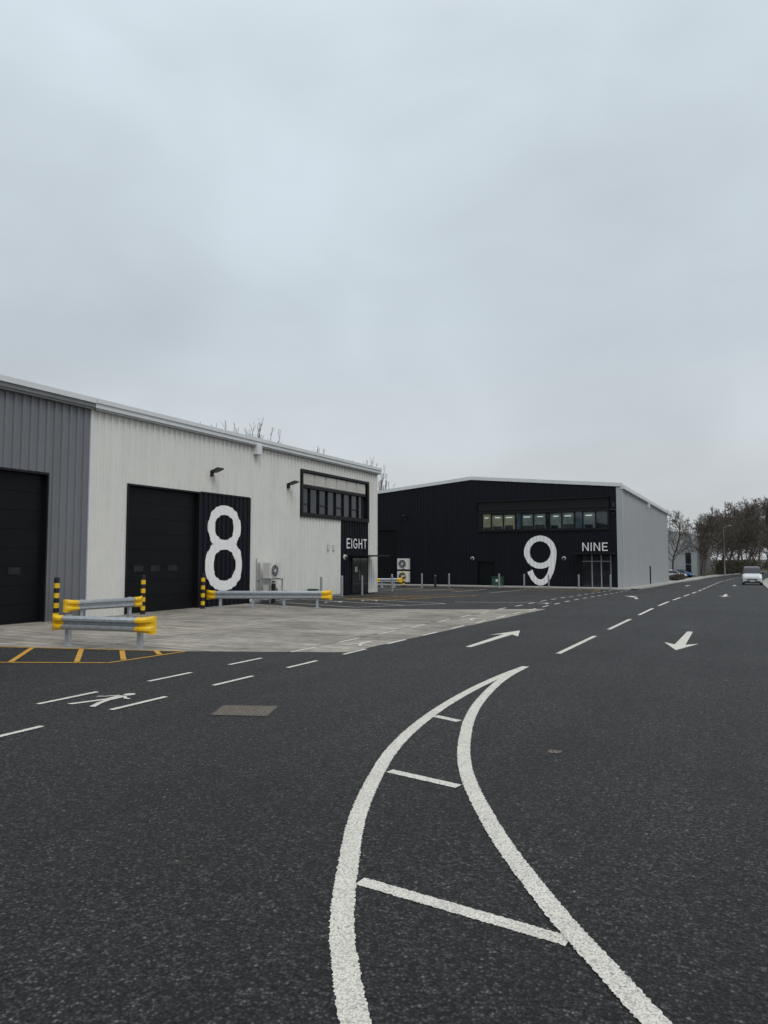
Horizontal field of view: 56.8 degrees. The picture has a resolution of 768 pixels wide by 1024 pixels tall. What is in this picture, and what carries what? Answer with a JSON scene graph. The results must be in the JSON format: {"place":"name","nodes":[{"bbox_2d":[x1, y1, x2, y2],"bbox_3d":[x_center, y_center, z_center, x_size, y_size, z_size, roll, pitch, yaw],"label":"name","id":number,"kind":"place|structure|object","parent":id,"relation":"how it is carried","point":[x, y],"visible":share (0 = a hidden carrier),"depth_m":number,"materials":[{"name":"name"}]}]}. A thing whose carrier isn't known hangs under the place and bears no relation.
{"place":"outdoors","nodes":[
{"label":"outdoors","id":0,"kind":"place"},
{"bbox_2d":[0,604,543,651],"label":"concrete yard","id":1,"kind":"structure","parent":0,"point":[248,628],"depth_m":20.88,"materials":[{"name":"grey concrete"}]},
{"bbox_2d":[51,577,59,622],"bbox_3d":[-10.713,2.877,23.221,0.255,1.480,0.255,-2,-4,27],"label":"striped bollard","id":2,"kind":"object","parent":1,"relation":"on","point":[56,595],"visible":0.81,"depth_m":23.17,"materials":[{"name":"black plastic"}]},
{"bbox_2d":[63,596,142,617],"bbox_3d":[-9.444,3.288,24.118,0.308,0.778,2.986,-3,-5,35],"label":"guard rail","id":3,"kind":"object","parent":1,"relation":"on","point":[81,605],"visible":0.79,"depth_m":23.89,"materials":[{"name":"metal"}]},
{"bbox_2d":[52,613,156,649],"bbox_3d":[-6.672,2.807,16.729,2.916,0.778,0.308,-1,-4,17],"label":"guard rail","id":4,"kind":"object","parent":1,"relation":"on","point":[139,625],"visible":1,"depth_m":16.58,"materials":[{"name":"metal"}]},
{"bbox_2d":[140,575,145,613],"bbox_3d":[-9.032,3.098,26.623,0.255,1.480,0.255,-2,-4,27],"label":"striped bollard","id":5,"kind":"object","parent":1,"relation":"on","point":[143,589],"visible":0.88,"depth_m":26.56,"materials":[{"name":"black plastic"}]},
{"bbox_2d":[199,573,205,608],"bbox_3d":[-7.556,3.294,29.624,0.255,1.480,0.255,-2,-4,27],"label":"striped bollard","id":6,"kind":"object","parent":1,"relation":"on","point":[202,590],"visible":0.99,"depth_m":29.56,"materials":[{"name":"black plastic"}]},
{"bbox_2d":[206,590,331,607],"bbox_3d":[-4.853,3.663,29.873,5.352,0.778,0.308,0,-4,2],"label":"guard rail","id":7,"kind":"object","parent":1,"relation":"on","point":[253,595],"visible":0.98,"depth_m":29.79,"materials":[{"name":"metal"}]},
{"bbox_2d":[345,641,371,645],"bbox_3d":[-0.572,3.220,17.438,0.567,0.006,0.963,-2,-4,27],"label":"pedestrian symbol","id":8,"kind":"object","parent":1,"relation":"on","point":[360,644],"visible":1,"depth_m":17.38,"materials":[{"name":"white paint"}]},
{"bbox_2d":[0,572,767,1023],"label":"road","id":9,"kind":"structure","parent":0,"point":[210,902],"depth_m":5.73,"materials":[{"name":"grey asphalt"}]},
{"bbox_2d":[67,693,134,706],"bbox_3d":[-4.107,2.777,10.558,0.598,0.006,1.016,-2,-4,27],"label":"arrow marking","id":10,"kind":"object","parent":9,"relation":"on","point":[108,699],"visible":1,"depth_m":10.51,"materials":[{"name":"white paint"}]},
{"bbox_2d":[209,705,279,716],"bbox_3d":[-1.924,2.731,9.773,0.850,0.003,0.704,0,-4,5],"label":"drain grate","id":11,"kind":"object","parent":9,"relation":"on","point":[245,710],"visible":1,"depth_m":9.76,"materials":[{"name":"metal"}]},
{"bbox_2d":[0,588,537,643],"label":"white bay marking","id":12,"kind":"object","parent":9,"relation":"on","point":[330,605],"visible":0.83,"depth_m":30.75,"materials":[{"name":"paint"}]},
{"bbox_2d":[271,581,275,602],"bbox_3d":[-5.201,3.769,33.452,0.200,1.030,0.200,-2,-4,27],"label":"lighting bollard","id":13,"kind":"object","parent":9,"relation":"on","point":[273,589],"visible":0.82,"depth_m":33.38,"materials":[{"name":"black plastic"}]},
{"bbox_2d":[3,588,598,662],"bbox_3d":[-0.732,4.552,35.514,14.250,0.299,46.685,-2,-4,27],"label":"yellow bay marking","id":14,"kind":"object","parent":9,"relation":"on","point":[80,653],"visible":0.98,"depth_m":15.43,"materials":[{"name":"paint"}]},
{"bbox_2d":[0,591,617,736],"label":"road marking","id":15,"kind":"object","parent":9,"relation":"on","point":[14,732],"visible":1,"depth_m":12.34,"materials":[{"name":"white paint"}]},
{"bbox_2d":[320,576,321,590],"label":"steel bollard","id":16,"kind":"object","parent":9,"relation":"on","point":[320,583],"visible":0.56,"depth_m":37.15,"materials":[{"name":"grey metal"}]},
{"bbox_2d":[341,576,342,595],"bbox_3d":[-2.337,4.117,39.503,0.221,1.150,0.221,-2,-4,27],"label":"steel bollard","id":17,"kind":"object","parent":9,"relation":"on","point":[341,585],"visible":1,"depth_m":39.45,"materials":[{"name":"grey metal"}]},
{"bbox_2d":[360,575,363,594],"bbox_3d":[-1.292,4.286,41.769,0.221,1.150,0.221,-2,-4,27],"label":"steel bollard","id":18,"kind":"object","parent":9,"relation":"on","point":[361,585],"visible":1,"depth_m":41.71,"materials":[{"name":"grey metal"}]},
{"bbox_2d":[377,578,401,587],"bbox_3d":[0.347,5.643,56.682,2.304,0.778,0.308,1,-4,-11],"label":"guard rail","id":19,"kind":"object","parent":9,"relation":"on","point":[387,580],"visible":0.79,"depth_m":56.62,"materials":[{"name":"metal"}]},
{"bbox_2d":[391,574,392,590],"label":"steel bollard","id":20,"kind":"object","parent":9,"relation":"on","point":[391,582],"visible":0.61,"depth_m":47.95,"materials":[{"name":"grey metal"}]},
{"bbox_2d":[403,569,404,586],"bbox_3d":[1.608,5.418,58.435,0.255,1.530,0.255,-2,-4,27],"label":"striped bollard","id":21,"kind":"object","parent":9,"relation":"on","point":[403,577],"visible":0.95,"depth_m":58.38,"materials":[{"name":"black plastic"}]},
{"bbox_2d":[120,743,733,992],"bbox_3d":[0.132,2.496,6.255,6.140,0.012,5.226,-2,-4,27],"label":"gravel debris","id":22,"kind":"object","parent":9,"relation":"on","point":[574,891],"visible":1,"depth_m":4.96,"materials":[{"name":"concrete"}]},
{"bbox_2d":[434,575,436,586],"bbox_3d":[4.300,5.772,59.512,0.200,1.030,0.200,-2,-4,27],"label":"lighting bollard","id":23,"kind":"object","parent":9,"relation":"on","point":[435,582],"visible":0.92,"depth_m":59.44,"materials":[{"name":"black plastic"}]},
{"bbox_2d":[466,630,519,646],"bbox_3d":[2.965,3.310,18.684,0.800,0.001,4.300,-2,-4,27],"label":"road arrow","id":24,"kind":"object","parent":9,"relation":"on","point":[515,633],"visible":1,"depth_m":19.00,"materials":[{"name":"white paint"}]},
{"bbox_2d":[388,585,606,589],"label":"fallen leaves","id":25,"kind":"object","parent":9,"relation":"on","point":[478,587],"visible":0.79,"depth_m":60.27,"materials":[{"name":"brown plant"}]},
{"bbox_2d":[328,666,671,1023],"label":"hatched island marking","id":26,"kind":"object","parent":9,"relation":"on","point":[351,1003],"visible":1,"depth_m":4.34,"materials":[{"name":"white paint"}]},
{"bbox_2d":[377,584,631,589],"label":"kerb","id":27,"kind":"structure","parent":9,"relation":"on","point":[520,587],"depth_m":58.08,"materials":[{"name":"concrete"}]},
{"bbox_2d":[547,749,561,752],"bbox_3d":[1.849,2.594,7.694,0.150,0.001,0.140,-2,-4,27],"label":"valve cover","id":28,"kind":"object","parent":9,"relation":"on","point":[555,751],"visible":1,"depth_m":7.69,"materials":[{"name":"metal"}]},
{"bbox_2d":[557,577,738,653],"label":"line marking","id":29,"kind":"object","parent":9,"relation":"on","point":[575,645],"visible":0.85,"depth_m":21.47,"materials":[{"name":"white paint"}]},
{"bbox_2d":[665,631,695,649],"bbox_3d":[7.698,3.281,18.237,0.800,0.001,4.600,-2,-4,27],"label":"road arrow","id":30,"kind":"object","parent":9,"relation":"on","point":[681,642],"visible":1,"depth_m":17.44,"materials":[{"name":"white paint"}]},
{"bbox_2d":[632,573,742,589],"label":"kerb","id":31,"kind":"structure","parent":9,"relation":"on","point":[676,582],"depth_m":78.72,"materials":[{"name":"concrete"}]},
{"bbox_2d":[723,525,731,574],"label":"street lamp","id":32,"kind":"object","parent":9,"relation":"on","point":[724,553],"visible":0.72,"depth_m":140.35,"materials":[{"name":"metal"}]},
{"bbox_2d":[740,567,763,584],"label":"car","id":33,"kind":"object","parent":9,"relation":"on","point":[751,574],"visible":0.97,"depth_m":76.53,"materials":[{"name":"paint"}]},
{"bbox_2d":[0,0,767,559],"label":"sky","id":34,"kind":"structure","parent":0,"point":[428,241],"materials":[{"name":"grey"}]},
{"bbox_2d":[405,584,616,587],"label":"footpath","id":35,"kind":"structure","parent":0,"point":[518,586],"depth_m":59.52,"materials":[{"name":"concrete"}]},
{"bbox_2d":[492,576,503,585],"bbox_3d":[9.744,6.009,60.822,1.000,0.960,0.600,-2,-4,27],"label":"utility cabinet","id":36,"kind":"object","parent":35,"relation":"on","point":[494,580],"visible":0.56,"depth_m":60.66,"materials":[{"name":"metal"}]},
{"bbox_2d":[625,573,739,588],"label":"footpath","id":37,"kind":"structure","parent":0,"point":[648,585],"depth_m":82.70,"materials":[{"name":"concrete"}]},
{"bbox_2d":[669,560,767,580],"bbox_3d":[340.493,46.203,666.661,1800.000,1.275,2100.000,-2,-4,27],"label":"ground","id":38,"kind":"structure","parent":0,"point":[762,570],"depth_m":189.31,"materials":[{"name":"green plant"}]},
{"bbox_2d":[0,374,96,624],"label":"warehouse","id":39,"kind":"structure","parent":38,"relation":"on","point":[44,451],"depth_m":23.50,"materials":[{"name":"grey metal"}]},
{"bbox_2d":[0,467,48,624],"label":"sectional door","id":40,"kind":"structure","parent":39,"relation":"in","point":[24,494],"depth_m":22.99,"materials":[{"name":"black metal"}]},
{"bbox_2d":[211,418,262,437],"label":"poplar tree","id":41,"kind":"object","parent":38,"relation":"on","point":[248,433],"visible":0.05,"depth_m":95.72,"materials":[{"name":"brown plant"}]},
{"bbox_2d":[85,398,389,616],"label":"warehouse","id":42,"kind":"structure","parent":38,"relation":"on","point":[177,507],"depth_m":30.93,"materials":[{"name":"white metal"}]},
{"bbox_2d":[124,483,199,614],"bbox_3d":[-8.855,1.485,28.398,0.302,4.910,3.970,-2,-4,27],"label":"sectional door","id":43,"kind":"structure","parent":42,"relation":"in","point":[163,524],"depth_m":28.49,"materials":[{"name":"black metal"}]},
{"bbox_2d":[244,423,281,442],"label":"poplar tree","id":44,"kind":"object","parent":38,"relation":"on","point":[246,433],"visible":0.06,"depth_m":96.96,"materials":[{"name":"brown plant"}]},
{"bbox_2d":[378,474,395,489],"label":"poplar tree","id":45,"kind":"object","parent":38,"relation":"on","point":[385,484],"visible":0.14,"depth_m":132.39,"materials":[{"name":"brown plant"}]},
{"bbox_2d":[377,477,668,587],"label":"warehouse","id":46,"kind":"structure","parent":38,"relation":"on","point":[484,530],"depth_m":62.99,"materials":[{"name":"black metal"}]},
{"bbox_2d":[377,529,396,583],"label":"sectional door","id":47,"kind":"structure","parent":46,"relation":"in","point":[387,538],"depth_m":67.80,"materials":[{"name":"black metal"}]},
{"bbox_2d":[479,561,493,584],"bbox_3d":[9.133,5.496,63.164,1.480,2.250,0.050,-2,-4,27],"label":"personnel door","id":48,"kind":"structure","parent":46,"relation":"in","point":[486,568],"depth_m":63.16,"materials":[{"name":"black metal"}]},
{"bbox_2d":[483,514,490,529],"bbox_3d":[9.228,0.903,63.507,0.750,1.380,0.015,-2,-4,27],"label":"window","id":49,"kind":"structure","parent":46,"relation":"in","point":[486,517],"depth_m":63.52,"materials":[{"name":"beige glass"}]},
{"bbox_2d":[492,515,502,529],"bbox_3d":[10.097,0.934,63.062,1.000,1.260,0.015,-2,-4,27],"label":"window","id":50,"kind":"structure","parent":46,"relation":"in","point":[495,521],"depth_m":63.07,"materials":[{"name":"beige glass"}]},
{"bbox_2d":[504,515,514,528],"bbox_3d":[11.077,0.902,62.563,1.000,1.260,0.015,-2,-4,27],"label":"window","id":51,"kind":"structure","parent":46,"relation":"in","point":[507,521],"depth_m":62.56,"materials":[{"name":"beige glass"}]},
{"bbox_2d":[516,513,520,528],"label":"window","id":52,"kind":"structure","parent":46,"relation":"in","point":[518,516],"depth_m":62.20,"materials":[{"name":"blue glass"}]},
{"bbox_2d":[522,514,532,525],"bbox_3d":[12.503,0.854,61.839,1.000,1.260,0.015,-2,-4,27],"label":"window","id":53,"kind":"structure","parent":46,"relation":"in","point":[526,520],"depth_m":61.84,"materials":[{"name":"grey glass"}]},
{"bbox_2d":[534,514,544,528],"bbox_3d":[13.483,0.822,61.340,1.000,1.260,0.015,-2,-4,27],"label":"window","id":54,"kind":"structure","parent":46,"relation":"in","point":[537,520],"depth_m":61.37,"materials":[{"name":"grey glass"}]},
{"bbox_2d":[547,513,548,527],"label":"window","id":55,"kind":"structure","parent":46,"relation":"in","point":[547,513],"depth_m":61.03,"materials":[{"name":"black glass"}]},
{"bbox_2d":[550,514,560,527],"bbox_3d":[14.708,0.781,60.717,0.950,1.260,0.015,-2,-4,27],"label":"window","id":56,"kind":"structure","parent":46,"relation":"in","point":[553,520],"depth_m":60.71,"materials":[{"name":"grey glass"}]},
{"bbox_2d":[563,513,573,523],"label":"window","id":57,"kind":"structure","parent":46,"relation":"in","point":[566,519],"depth_m":60.23,"materials":[{"name":"grey glass"}]},
{"bbox_2d":[575,512,581,527],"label":"window","id":58,"kind":"structure","parent":46,"relation":"in","point":[578,515],"depth_m":59.86,"materials":[{"name":"blue glass"}]},
{"bbox_2d":[584,513,594,527],"bbox_3d":[17.203,0.699,59.449,0.950,1.260,0.015,-2,-4,27],"label":"window","id":59,"kind":"structure","parent":46,"relation":"in","point":[587,519],"depth_m":59.44,"materials":[{"name":"grey glass"}]},
{"bbox_2d":[596,512,606,527],"bbox_3d":[18.116,0.668,58.985,0.900,1.260,0.015,-2,-4,27],"label":"window","id":60,"kind":"structure","parent":46,"relation":"in","point":[601,517],"depth_m":58.99,"materials":[{"name":"grey glass"}]},
{"bbox_2d":[669,573,686,580],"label":"hedge","id":61,"kind":"object","parent":38,"relation":"on","point":[678,576],"visible":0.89,"depth_m":101.80,"materials":[{"name":"green plant"}]},
{"bbox_2d":[669,570,687,577],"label":"car","id":62,"kind":"object","parent":38,"relation":"on","point":[672,572],"visible":0.29,"depth_m":119.51,"materials":[{"name":"white paint"}]},
{"bbox_2d":[668,531,697,575],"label":"front wall","id":63,"kind":"structure","parent":38,"relation":"on","point":[679,562],"depth_m":138.48,"materials":[{"name":"silver metal"}]},
{"bbox_2d":[685,553,690,572],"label":"glazing","id":64,"kind":"structure","parent":63,"relation":"attached to","point":[688,559],"depth_m":137.84,"materials":[{"name":"black glass"}]},
{"bbox_2d":[674,569,694,576],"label":"car","id":65,"kind":"object","parent":38,"relation":"on","point":[689,574],"visible":0.54,"depth_m":125.97,"materials":[{"name":"blue paint"}]},
{"bbox_2d":[667,510,706,569],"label":"bare tree","id":66,"kind":"object","parent":38,"relation":"on","point":[679,533],"visible":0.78,"depth_m":122.63,"materials":[{"name":"brown plant"}]},
{"bbox_2d":[697,537,710,575],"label":"side wall","id":67,"kind":"structure","parent":38,"relation":"on","point":[708,565],"depth_m":146.46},
{"bbox_2d":[682,507,732,575],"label":"bare tree","id":68,"kind":"object","parent":38,"relation":"on","point":[705,533],"visible":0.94,"depth_m":128.51,"materials":[{"name":"brown plant"}]},
{"bbox_2d":[692,514,722,574],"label":"bare tree","id":69,"kind":"object","parent":38,"relation":"on","point":[707,542],"visible":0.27,"depth_m":143.27,"materials":[{"name":"brown plant"}]},
{"bbox_2d":[713,509,736,553],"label":"bare tree","id":70,"kind":"object","parent":38,"relation":"on","point":[721,530],"visible":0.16,"depth_m":206.54,"materials":[{"name":"brown plant"}]},
{"bbox_2d":[687,510,767,568],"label":"distant treeline","id":71,"kind":"object","parent":38,"relation":"on","point":[718,551],"visible":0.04,"depth_m":232.85,"materials":[{"name":"brown plant"}]},
{"bbox_2d":[706,502,760,573],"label":"bare tree","id":72,"kind":"object","parent":38,"relation":"on","point":[722,542],"visible":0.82,"depth_m":141.83,"materials":[{"name":"brown plant"}]},
{"bbox_2d":[711,559,761,574],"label":"hedge","id":73,"kind":"object","parent":38,"relation":"on","point":[735,568],"visible":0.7,"depth_m":152.90,"materials":[{"name":"green plant"}]},
{"bbox_2d":[707,498,767,564],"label":"bare tree","id":74,"kind":"object","parent":38,"relation":"on","point":[753,513],"visible":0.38,"depth_m":163.11,"materials":[{"name":"brown plant"}]},
{"bbox_2d":[710,552,767,568],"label":"hedge","id":75,"kind":"object","parent":38,"relation":"on","point":[764,565],"visible":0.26,"depth_m":222.78,"materials":[{"name":"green plant"}]},
{"bbox_2d":[721,502,757,562],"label":"bare tree","id":76,"kind":"object","parent":38,"relation":"on","point":[724,514],"visible":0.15,"depth_m":187.49,"materials":[{"name":"brown plant"}]},
{"bbox_2d":[721,503,767,559],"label":"bare tree","id":77,"kind":"object","parent":38,"relation":"on","point":[737,530],"visible":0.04,"depth_m":192.93,"materials":[{"name":"brown plant"}]},
{"bbox_2d":[727,501,764,565],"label":"bare tree","id":78,"kind":"object","parent":38,"relation":"on","point":[745,525],"visible":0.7,"depth_m":150.57,"materials":[{"name":"brown plant"}]},
{"bbox_2d":[730,495,767,562],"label":"bare tree","id":79,"kind":"object","parent":38,"relation":"on","point":[752,548],"visible":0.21,"depth_m":175.89,"materials":[{"name":"brown plant"}]},
{"bbox_2d":[737,504,767,562],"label":"bare tree","id":80,"kind":"object","parent":38,"relation":"on","point":[765,552],"visible":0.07,"depth_m":214.53,"materials":[{"name":"brown plant"}]},
{"bbox_2d":[742,498,767,548],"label":"bare tree","id":81,"kind":"object","parent":38,"relation":"on","point":[765,509],"visible":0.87,"depth_m":151.40,"materials":[{"name":"brown plant"}]},
{"bbox_2d":[754,497,767,567],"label":"bare tree","id":82,"kind":"object","parent":38,"relation":"on","point":[763,538],"visible":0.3,"depth_m":188.62,"materials":[{"name":"brown plant"}]},
{"bbox_2d":[754,504,767,536],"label":"bare tree","id":83,"kind":"object","parent":38,"relation":"on","point":[763,525],"visible":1,"depth_m":114.47,"materials":[{"name":"brown plant"}]}
]}

